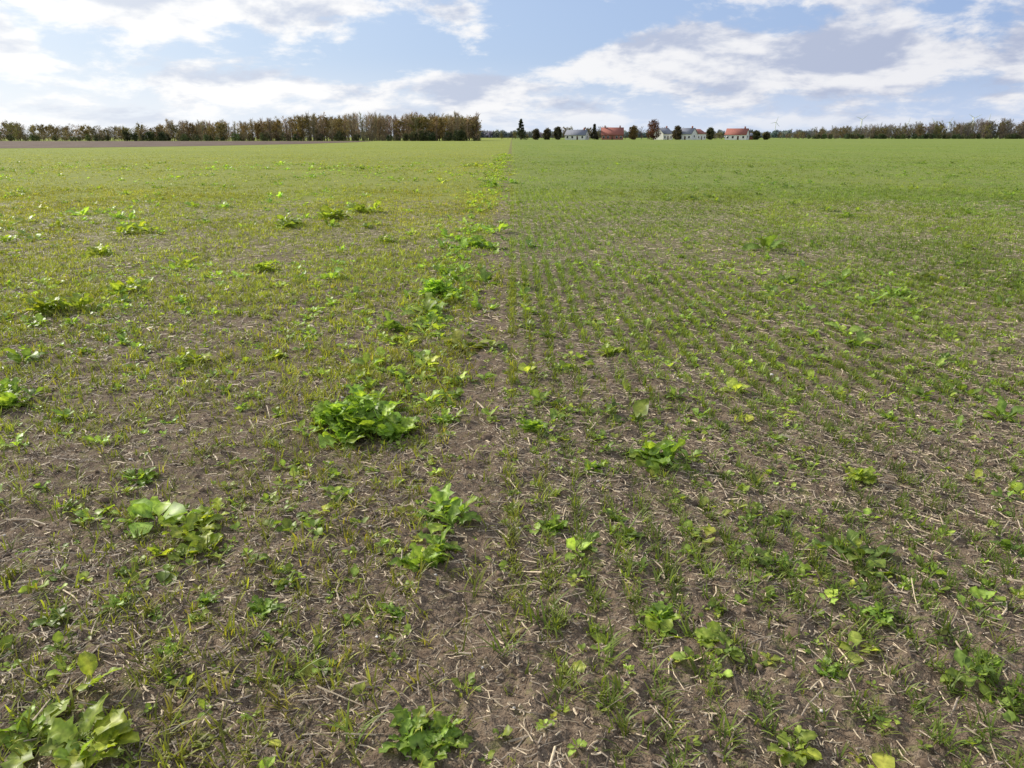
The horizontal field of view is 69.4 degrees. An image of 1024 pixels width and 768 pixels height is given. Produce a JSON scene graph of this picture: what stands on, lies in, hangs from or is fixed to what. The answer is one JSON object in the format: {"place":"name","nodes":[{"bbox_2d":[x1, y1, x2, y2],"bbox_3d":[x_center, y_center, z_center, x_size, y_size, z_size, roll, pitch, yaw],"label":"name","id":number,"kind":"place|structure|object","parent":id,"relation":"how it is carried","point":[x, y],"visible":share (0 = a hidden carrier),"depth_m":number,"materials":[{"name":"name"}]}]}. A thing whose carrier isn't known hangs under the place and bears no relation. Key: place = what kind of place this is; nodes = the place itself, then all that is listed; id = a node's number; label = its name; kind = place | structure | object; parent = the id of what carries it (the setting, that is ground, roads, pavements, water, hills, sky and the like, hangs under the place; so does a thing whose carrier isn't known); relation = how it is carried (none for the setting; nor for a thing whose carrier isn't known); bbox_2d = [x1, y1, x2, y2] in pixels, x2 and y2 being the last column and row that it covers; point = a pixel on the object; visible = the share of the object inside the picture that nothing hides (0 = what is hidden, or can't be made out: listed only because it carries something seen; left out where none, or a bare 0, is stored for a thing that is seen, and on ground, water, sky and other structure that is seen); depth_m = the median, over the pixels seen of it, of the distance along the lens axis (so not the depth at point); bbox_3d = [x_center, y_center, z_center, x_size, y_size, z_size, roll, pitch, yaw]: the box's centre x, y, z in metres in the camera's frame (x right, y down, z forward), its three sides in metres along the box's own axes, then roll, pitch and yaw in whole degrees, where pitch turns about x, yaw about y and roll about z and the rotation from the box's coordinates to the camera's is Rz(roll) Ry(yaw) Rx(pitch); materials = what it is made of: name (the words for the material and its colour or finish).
{"place":"outdoors","nodes":[
{"label":"outdoors","id":0,"kind":"place"},
{"bbox_2d":[0,141,366,147],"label":"ploughed field","id":1,"kind":"structure","parent":0,"point":[45,144],"depth_m":188.93,"materials":[{"name":"soil"}]},
{"bbox_2d":[3,321,922,712],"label":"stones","id":2,"kind":"object","parent":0,"point":[369,525],"visible":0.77,"depth_m":3.22,"materials":[{"name":"stone"}]},
{"bbox_2d":[0,137,1023,767],"bbox_3d":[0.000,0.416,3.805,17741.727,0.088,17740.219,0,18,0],"label":"field ground","id":3,"kind":"structure","parent":0,"point":[394,757],"depth_m":3.61,"materials":[{"name":"soil"}]},
{"bbox_2d":[0,377,26,392],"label":"rapeseed plant","id":4,"kind":"object","parent":3,"relation":"on","point":[5,384],"visible":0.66,"depth_m":4.87,"materials":[{"name":"green plant"}]},
{"bbox_2d":[0,388,29,408],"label":"rapeseed plant","id":5,"kind":"object","parent":3,"relation":"on","point":[8,398],"visible":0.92,"depth_m":4.57,"materials":[{"name":"green plant"}]},
{"bbox_2d":[0,696,70,767],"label":"rapeseed plant","id":6,"kind":"object","parent":3,"relation":"on","point":[51,712],"visible":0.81,"depth_m":2.05,"materials":[{"name":"green plant"}]},
{"bbox_2d":[23,289,94,314],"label":"rapeseed plant","id":7,"kind":"object","parent":3,"relation":"on","point":[43,304],"visible":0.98,"depth_m":7.05,"materials":[{"name":"green plant"}]},
{"bbox_2d":[39,692,126,767],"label":"rapeseed plant","id":8,"kind":"object","parent":3,"relation":"on","point":[60,731],"visible":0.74,"depth_m":2.04,"materials":[{"name":"green plant"}]},
{"bbox_2d":[81,243,113,257],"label":"rapeseed plant","id":9,"kind":"object","parent":3,"relation":"on","point":[91,251],"visible":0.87,"depth_m":10.44,"materials":[{"name":"green plant"}]},
{"bbox_2d":[75,650,121,691],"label":"rapeseed plant","id":10,"kind":"object","parent":3,"relation":"on","point":[87,662],"visible":0.98,"depth_m":2.25,"materials":[{"name":"green plant"}]},
{"bbox_2d":[77,718,139,767],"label":"rapeseed plant","id":11,"kind":"object","parent":3,"relation":"on","point":[122,733],"visible":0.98,"depth_m":2.01,"materials":[{"name":"green plant"}]},
{"bbox_2d":[0,119,238,140],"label":"deciduous trees","id":12,"kind":"object","parent":3,"relation":"on","point":[14,128],"visible":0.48,"depth_m":334.35,"materials":[{"name":"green plant"}]},
{"bbox_2d":[98,276,147,293],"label":"rapeseed plant","id":13,"kind":"object","parent":3,"relation":"on","point":[118,285],"visible":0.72,"depth_m":8.02,"materials":[{"name":"green plant"}]},
{"bbox_2d":[107,221,158,234],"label":"rapeseed plant","id":14,"kind":"object","parent":3,"relation":"on","point":[131,226],"visible":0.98,"depth_m":12.86,"materials":[{"name":"green plant"}]},
{"bbox_2d":[122,466,158,488],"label":"rapeseed plant","id":15,"kind":"object","parent":3,"relation":"on","point":[142,474],"visible":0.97,"depth_m":3.65,"materials":[{"name":"green plant"}]},
{"bbox_2d":[155,637,189,656],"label":"rapeseed plant","id":16,"kind":"object","parent":3,"relation":"on","point":[166,647],"visible":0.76,"depth_m":2.41,"materials":[{"name":"green plant"}]},
{"bbox_2d":[147,530,223,564],"bbox_3d":[-1.340,0.671,2.978,0.341,0.111,0.225,-8,20,-22],"label":"rapeseed plant","id":17,"kind":"object","parent":3,"relation":"on","point":[181,549],"visible":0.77,"depth_m":3.00,"materials":[{"name":"green plant"}]},
{"bbox_2d":[164,347,212,367],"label":"rapeseed plant","id":18,"kind":"object","parent":3,"relation":"on","point":[190,353],"visible":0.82,"depth_m":5.49,"materials":[{"name":"green plant"}]},
{"bbox_2d":[157,497,229,540],"bbox_3d":[-1.383,0.588,3.194,0.278,0.142,0.356,0,18,0],"label":"rapeseed plant","id":19,"kind":"object","parent":3,"relation":"on","point":[207,516],"visible":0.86,"depth_m":3.18,"materials":[{"name":"green plant"}]},
{"bbox_2d":[193,592,219,610],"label":"rapeseed plant","id":20,"kind":"object","parent":3,"relation":"on","point":[207,598],"visible":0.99,"depth_m":2.67,"materials":[{"name":"green plant"}]},
{"bbox_2d":[0,128,480,140],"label":"hedgerow","id":21,"kind":"object","parent":3,"relation":"on","point":[162,135],"visible":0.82,"depth_m":313.92,"materials":[{"name":"green plant"}]},
{"bbox_2d":[246,595,286,619],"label":"rapeseed plant","id":22,"kind":"object","parent":3,"relation":"on","point":[256,605],"visible":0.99,"depth_m":2.61,"materials":[{"name":"green plant"}]},
{"bbox_2d":[251,259,282,272],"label":"rapeseed plant","id":23,"kind":"object","parent":3,"relation":"on","point":[265,266],"visible":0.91,"depth_m":9.22,"materials":[{"name":"green plant"}]},
{"bbox_2d":[261,349,288,359],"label":"rapeseed plant","id":24,"kind":"object","parent":3,"relation":"on","point":[280,353],"visible":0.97,"depth_m":5.68,"materials":[{"name":"green plant"}]},
{"bbox_2d":[272,212,303,228],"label":"rapeseed plant","id":25,"kind":"object","parent":3,"relation":"on","point":[290,221],"visible":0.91,"depth_m":13.86,"materials":[{"name":"green plant"}]},
{"bbox_2d":[122,129,468,140],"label":"dark bushes","id":26,"kind":"object","parent":3,"relation":"on","point":[461,135],"visible":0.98,"depth_m":305.79,"materials":[{"name":"green plant"}]},
{"bbox_2d":[299,518,323,528],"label":"rapeseed plant","id":27,"kind":"object","parent":3,"relation":"on","point":[305,520],"visible":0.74,"depth_m":3.19,"materials":[{"name":"green plant"}]},
{"bbox_2d":[159,111,481,140],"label":"poplar wood","id":28,"kind":"object","parent":3,"relation":"on","point":[438,124],"visible":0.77,"depth_m":321.96,"materials":[{"name":"green plant"}]},
{"bbox_2d":[317,204,355,220],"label":"rapeseed plant","id":29,"kind":"object","parent":3,"relation":"on","point":[326,211],"visible":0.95,"depth_m":15.08,"materials":[{"name":"green plant"}]},
{"bbox_2d":[343,368,372,382],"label":"rapeseed plant","id":30,"kind":"object","parent":3,"relation":"on","point":[360,373],"visible":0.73,"depth_m":5.12,"materials":[{"name":"green plant"}]},
{"bbox_2d":[308,384,419,449],"bbox_3d":[-0.893,0.122,4.333,0.615,0.297,0.778,-8,20,-24],"label":"rapeseed plant","id":31,"kind":"object","parent":3,"relation":"on","point":[349,418],"visible":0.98,"depth_m":4.17,"materials":[{"name":"green plant"}]},
{"bbox_2d":[345,200,384,213],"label":"rapeseed plant","id":32,"kind":"object","parent":3,"relation":"on","point":[361,207],"visible":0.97,"depth_m":16.33,"materials":[{"name":"green plant"}]},
{"bbox_2d":[376,234,406,243],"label":"rapeseed plant","id":33,"kind":"object","parent":3,"relation":"on","point":[384,238],"visible":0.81,"depth_m":11.71,"materials":[{"name":"green plant"}]},
{"bbox_2d":[374,601,409,621],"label":"rapeseed plant","id":34,"kind":"object","parent":3,"relation":"on","point":[397,612],"visible":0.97,"depth_m":2.62,"materials":[{"name":"green plant"}]},
{"bbox_2d":[379,332,420,343],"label":"rapeseed plant","id":35,"kind":"object","parent":3,"relation":"on","point":[396,336],"visible":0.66,"depth_m":6.07,"materials":[{"name":"green plant"}]},
{"bbox_2d":[378,703,450,764],"bbox_3d":[-0.266,0.966,2.044,0.191,0.094,0.203,0,18,0],"label":"rapeseed plant","id":36,"kind":"object","parent":3,"relation":"on","point":[406,739],"visible":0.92,"depth_m":2.04,"materials":[{"name":"green plant"}]},
{"bbox_2d":[388,526,461,571],"bbox_3d":[-0.326,0.663,2.945,0.194,0.112,0.295,10,21,27],"label":"rapeseed plant","id":37,"kind":"object","parent":3,"relation":"on","point":[432,554],"visible":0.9,"depth_m":2.93,"materials":[{"name":"green plant"}]},
{"bbox_2d":[417,311,453,323],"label":"rapeseed plant","id":38,"kind":"object","parent":3,"relation":"on","point":[428,317],"visible":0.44,"depth_m":6.73,"materials":[{"name":"green plant"}]},
{"bbox_2d":[418,276,463,299],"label":"rapeseed plant","id":39,"kind":"object","parent":3,"relation":"on","point":[433,285],"visible":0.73,"depth_m":7.81,"materials":[{"name":"green plant"}]},
{"bbox_2d":[411,711,473,767],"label":"rapeseed plant","id":40,"kind":"object","parent":3,"relation":"on","point":[450,732],"visible":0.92,"depth_m":2.05,"materials":[{"name":"green plant"}]},
{"bbox_2d":[410,483,480,534],"bbox_3d":[-0.301,0.555,3.243,0.270,0.152,0.295,-12,22,-33],"label":"rapeseed plant","id":41,"kind":"object","parent":3,"relation":"on","point":[455,505],"visible":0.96,"depth_m":3.24,"materials":[{"name":"green plant"}]},
{"bbox_2d":[433,265,458,275],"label":"rapeseed plant","id":42,"kind":"object","parent":3,"relation":"on","point":[452,269],"visible":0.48,"depth_m":9.09,"materials":[{"name":"green plant"}]},
{"bbox_2d":[430,408,463,425],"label":"rapeseed plant","id":43,"kind":"object","parent":3,"relation":"on","point":[449,417],"visible":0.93,"depth_m":4.35,"materials":[{"name":"green plant"}]},
{"bbox_2d":[465,234,501,249],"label":"rapeseed plant","id":44,"kind":"object","parent":3,"relation":"on","point":[480,239],"visible":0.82,"depth_m":11.29,"materials":[{"name":"green plant"}]},
{"bbox_2d":[0,143,1023,767],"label":"cereal seedlings","id":45,"kind":"object","parent":3,"relation":"on","point":[684,331],"visible":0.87,"depth_m":5.75,"materials":[{"name":"green plant"}]},
{"bbox_2d":[0,200,1023,767],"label":"straw residue","id":46,"kind":"object","parent":3,"relation":"on","point":[614,522],"visible":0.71,"depth_m":3.51},
{"bbox_2d":[0,153,1023,767],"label":"volunteer rapeseed seedlings","id":47,"kind":"object","parent":3,"relation":"on","point":[146,507],"visible":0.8,"depth_m":4.39,"materials":[{"name":"green plant"}]},
{"bbox_2d":[0,371,1023,767],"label":"soil clods","id":48,"kind":"object","parent":3,"relation":"on","point":[924,763],"visible":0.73,"depth_m":2.99,"materials":[{"name":"brown soil"}]},
{"bbox_2d":[516,119,527,139],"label":"conifer tree","id":49,"kind":"object","parent":3,"relation":"on","point":[520,129],"visible":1,"depth_m":448.47,"materials":[{"name":"green plant"}]},
{"bbox_2d":[516,416,546,432],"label":"rapeseed plant","id":50,"kind":"object","parent":3,"relation":"on","point":[533,424],"visible":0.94,"depth_m":4.19,"materials":[{"name":"green plant"}]},
{"bbox_2d":[532,128,539,139],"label":"shrub","id":51,"kind":"object","parent":3,"relation":"on","point":[536,134],"visible":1,"depth_m":449.65,"materials":[{"name":"green plant"}]},
{"bbox_2d":[543,128,551,139],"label":"shrub","id":52,"kind":"object","parent":3,"relation":"on","point":[547,134],"visible":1,"depth_m":447.58,"materials":[{"name":"green plant"}]},
{"bbox_2d":[537,514,569,535],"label":"rapeseed plant","id":53,"kind":"object","parent":3,"relation":"on","point":[554,523],"visible":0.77,"depth_m":3.19,"materials":[{"name":"green plant"}]},
{"bbox_2d":[553,126,561,139],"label":"shrub","id":54,"kind":"object","parent":3,"relation":"on","point":[557,130],"visible":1,"depth_m":445.76,"materials":[{"name":"green plant"}]},
{"bbox_2d":[565,131,588,139],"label":"walls","id":55,"kind":"structure","parent":3,"relation":"on","point":[586,137],"depth_m":452.18,"materials":[{"name":"white paint"}]},
{"bbox_2d":[564,130,589,135],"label":"roof","id":56,"kind":"structure","parent":55,"relation":"on","point":[575,132],"depth_m":452.37,"materials":[{"name":"stone"}]},
{"bbox_2d":[581,458,606,475],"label":"rapeseed plant","id":57,"kind":"object","parent":3,"relation":"on","point":[588,464],"visible":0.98,"depth_m":3.73,"materials":[{"name":"green plant"}]},
{"bbox_2d":[589,124,598,139],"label":"conifer tree","id":58,"kind":"object","parent":3,"relation":"on","point":[595,134],"visible":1,"depth_m":450.33,"materials":[{"name":"green plant"}]},
{"bbox_2d":[595,342,626,356],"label":"rapeseed plant","id":59,"kind":"object","parent":3,"relation":"on","point":[610,349],"visible":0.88,"depth_m":5.69,"materials":[{"name":"green plant"}]},
{"bbox_2d":[601,135,622,139],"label":"walls","id":60,"kind":"structure","parent":3,"relation":"on","point":[610,136],"depth_m":447.32,"materials":[{"name":"red brick"}]},
{"bbox_2d":[601,127,623,134],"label":"roof","id":61,"kind":"structure","parent":60,"relation":"on","point":[612,131],"depth_m":448.11,"materials":[{"name":"tile"}]},
{"bbox_2d":[260,509,971,753],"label":"grass tufts","id":62,"kind":"object","parent":3,"relation":"on","point":[556,631],"visible":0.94,"depth_m":2.39,"materials":[{"name":"green plant"}]},
{"bbox_2d":[499,125,760,138],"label":"village trees","id":63,"kind":"object","parent":3,"relation":"on","point":[590,132],"visible":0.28,"depth_m":514.97,"materials":[{"name":"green plant"}]},
{"bbox_2d":[628,125,637,139],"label":"autumn tree","id":64,"kind":"object","parent":3,"relation":"on","point":[632,135],"visible":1,"depth_m":449.13,"materials":[{"name":"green plant"}]},
{"bbox_2d":[646,119,661,139],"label":"autumn tree","id":65,"kind":"object","parent":3,"relation":"on","point":[653,125],"visible":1,"depth_m":445.90,"materials":[{"name":"brown plant"}]},
{"bbox_2d":[635,601,680,635],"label":"rapeseed plant","id":66,"kind":"object","parent":3,"relation":"on","point":[660,610],"visible":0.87,"depth_m":2.58,"materials":[{"name":"green plant"}]},
{"bbox_2d":[623,438,694,475],"bbox_3d":[0.761,0.353,3.842,0.345,0.201,0.323,0,18,0],"label":"rapeseed plant","id":67,"kind":"object","parent":3,"relation":"on","point":[668,447],"visible":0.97,"depth_m":3.83,"materials":[{"name":"green plant"}]},
{"bbox_2d":[654,129,672,139],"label":"walls","id":68,"kind":"structure","parent":3,"relation":"on","point":[661,136],"depth_m":457.26,"materials":[{"name":"white paint"}]},
{"bbox_2d":[659,128,672,133],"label":"roof","id":69,"kind":"structure","parent":68,"relation":"on","point":[666,131],"depth_m":458.07,"materials":[{"name":"tile"}]},
{"bbox_2d":[672,125,681,139],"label":"garden tree","id":70,"kind":"object","parent":3,"relation":"on","point":[677,133],"visible":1,"depth_m":449.81,"materials":[{"name":"green plant"}]},
{"bbox_2d":[357,129,1013,137],"bbox_3d":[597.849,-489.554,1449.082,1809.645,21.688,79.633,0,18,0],"label":"woodland","id":71,"kind":"object","parent":3,"relation":"on","point":[510,134],"visible":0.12,"depth_m":1431.38,"materials":[{"name":"green plant"}]},
{"bbox_2d":[679,130,696,139],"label":"walls","id":72,"kind":"structure","parent":3,"relation":"on","point":[692,137],"depth_m":449.22,"materials":[{"name":"white paint"}]},
{"bbox_2d":[681,128,697,133],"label":"roof","id":73,"kind":"structure","parent":72,"relation":"on","point":[687,130],"depth_m":449.48,"materials":[{"name":"tile"}]},
{"bbox_2d":[696,129,705,139],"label":"barn","id":74,"kind":"structure","parent":3,"relation":"on","point":[701,134],"depth_m":466.24,"materials":[{"name":"paint"}]},
{"bbox_2d":[706,127,715,139],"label":"garden tree","id":75,"kind":"object","parent":3,"relation":"on","point":[710,132],"visible":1,"depth_m":447.64,"materials":[{"name":"green plant"}]},
{"bbox_2d":[694,621,744,663],"bbox_3d":[0.677,0.848,2.422,0.139,0.055,0.175,0,18,0],"label":"rapeseed plant","id":76,"kind":"object","parent":3,"relation":"on","point":[708,635],"visible":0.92,"depth_m":2.45,"materials":[{"name":"green plant"}]},
{"bbox_2d":[725,130,748,139],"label":"walls","id":77,"kind":"structure","parent":3,"relation":"on","point":[735,137],"depth_m":444.51,"materials":[{"name":"white paint"}]},
{"bbox_2d":[724,128,749,134],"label":"roof","id":78,"kind":"structure","parent":77,"relation":"on","point":[736,131],"depth_m":445.02,"materials":[{"name":"tile"}]},
{"bbox_2d":[673,131,810,138],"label":"tree line","id":79,"kind":"object","parent":3,"relation":"on","point":[716,135],"visible":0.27,"depth_m":663.28,"materials":[{"name":"green plant"}]},
{"bbox_2d":[752,130,760,139],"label":"shrub","id":80,"kind":"object","parent":3,"relation":"on","point":[756,134],"visible":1,"depth_m":449.78,"materials":[{"name":"green plant"}]},
{"bbox_2d":[763,132,770,139],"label":"shrub","id":81,"kind":"object","parent":3,"relation":"on","point":[766,135],"visible":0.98,"depth_m":448.80,"materials":[{"name":"green plant"}]},
{"bbox_2d":[764,515,782,525],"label":"rapeseed plant","id":82,"kind":"object","parent":3,"relation":"on","point":[776,518],"visible":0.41,"depth_m":3.25,"materials":[{"name":"green plant"}]},
{"bbox_2d":[762,549,815,579],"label":"rapeseed plant","id":83,"kind":"object","parent":3,"relation":"on","point":[786,558],"visible":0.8,"depth_m":2.89,"materials":[{"name":"green plant"}]},
{"bbox_2d":[767,724,822,766],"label":"rapeseed plant","id":84,"kind":"object","parent":3,"relation":"on","point":[802,755],"visible":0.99,"depth_m":2.04,"materials":[{"name":"green plant"}]},
{"bbox_2d":[813,655,847,682],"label":"rapeseed plant","id":85,"kind":"object","parent":3,"relation":"on","point":[832,670],"visible":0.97,"depth_m":2.33,"materials":[{"name":"green plant"}]},
{"bbox_2d":[840,464,882,484],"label":"rapeseed plant","id":86,"kind":"object","parent":3,"relation":"on","point":[868,475],"visible":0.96,"depth_m":3.62,"materials":[{"name":"green plant"}]},
{"bbox_2d":[850,601,895,627],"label":"rapeseed plant","id":87,"kind":"object","parent":3,"relation":"on","point":[887,617],"visible":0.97,"depth_m":2.58,"materials":[{"name":"green plant"}]},
{"bbox_2d":[872,285,913,298],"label":"rapeseed plant","id":88,"kind":"object","parent":3,"relation":"on","point":[895,291],"visible":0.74,"depth_m":7.87,"materials":[{"name":"green plant"}]},
{"bbox_2d":[791,117,1023,138],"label":"distant tree line","id":89,"kind":"object","parent":3,"relation":"on","point":[986,127],"visible":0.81,"depth_m":668.61,"materials":[{"name":"green plant"}]},
{"bbox_2d":[807,132,1023,138],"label":"distant hedgerow","id":90,"kind":"object","parent":3,"relation":"on","point":[925,136],"visible":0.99,"depth_m":647.76,"materials":[{"name":"green plant"}]},
{"bbox_2d":[974,649,1004,672],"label":"rapeseed plant","id":91,"kind":"object","parent":3,"relation":"on","point":[997,663],"visible":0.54,"depth_m":2.36,"materials":[{"name":"green plant"}]},
{"bbox_2d":[999,577,1023,600],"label":"rapeseed plant","id":92,"kind":"object","parent":3,"relation":"on","point":[1016,591],"visible":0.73,"depth_m":2.76,"materials":[{"name":"green plant"}]},
{"bbox_2d":[1003,678,1023,702],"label":"rapeseed plant","id":93,"kind":"object","parent":3,"relation":"on","point":[1011,691],"visible":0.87,"depth_m":2.23,"materials":[{"name":"green plant"}]},
{"bbox_2d":[0,0,1023,136],"label":"sky","id":94,"kind":"structure","parent":0,"point":[722,65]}
]}

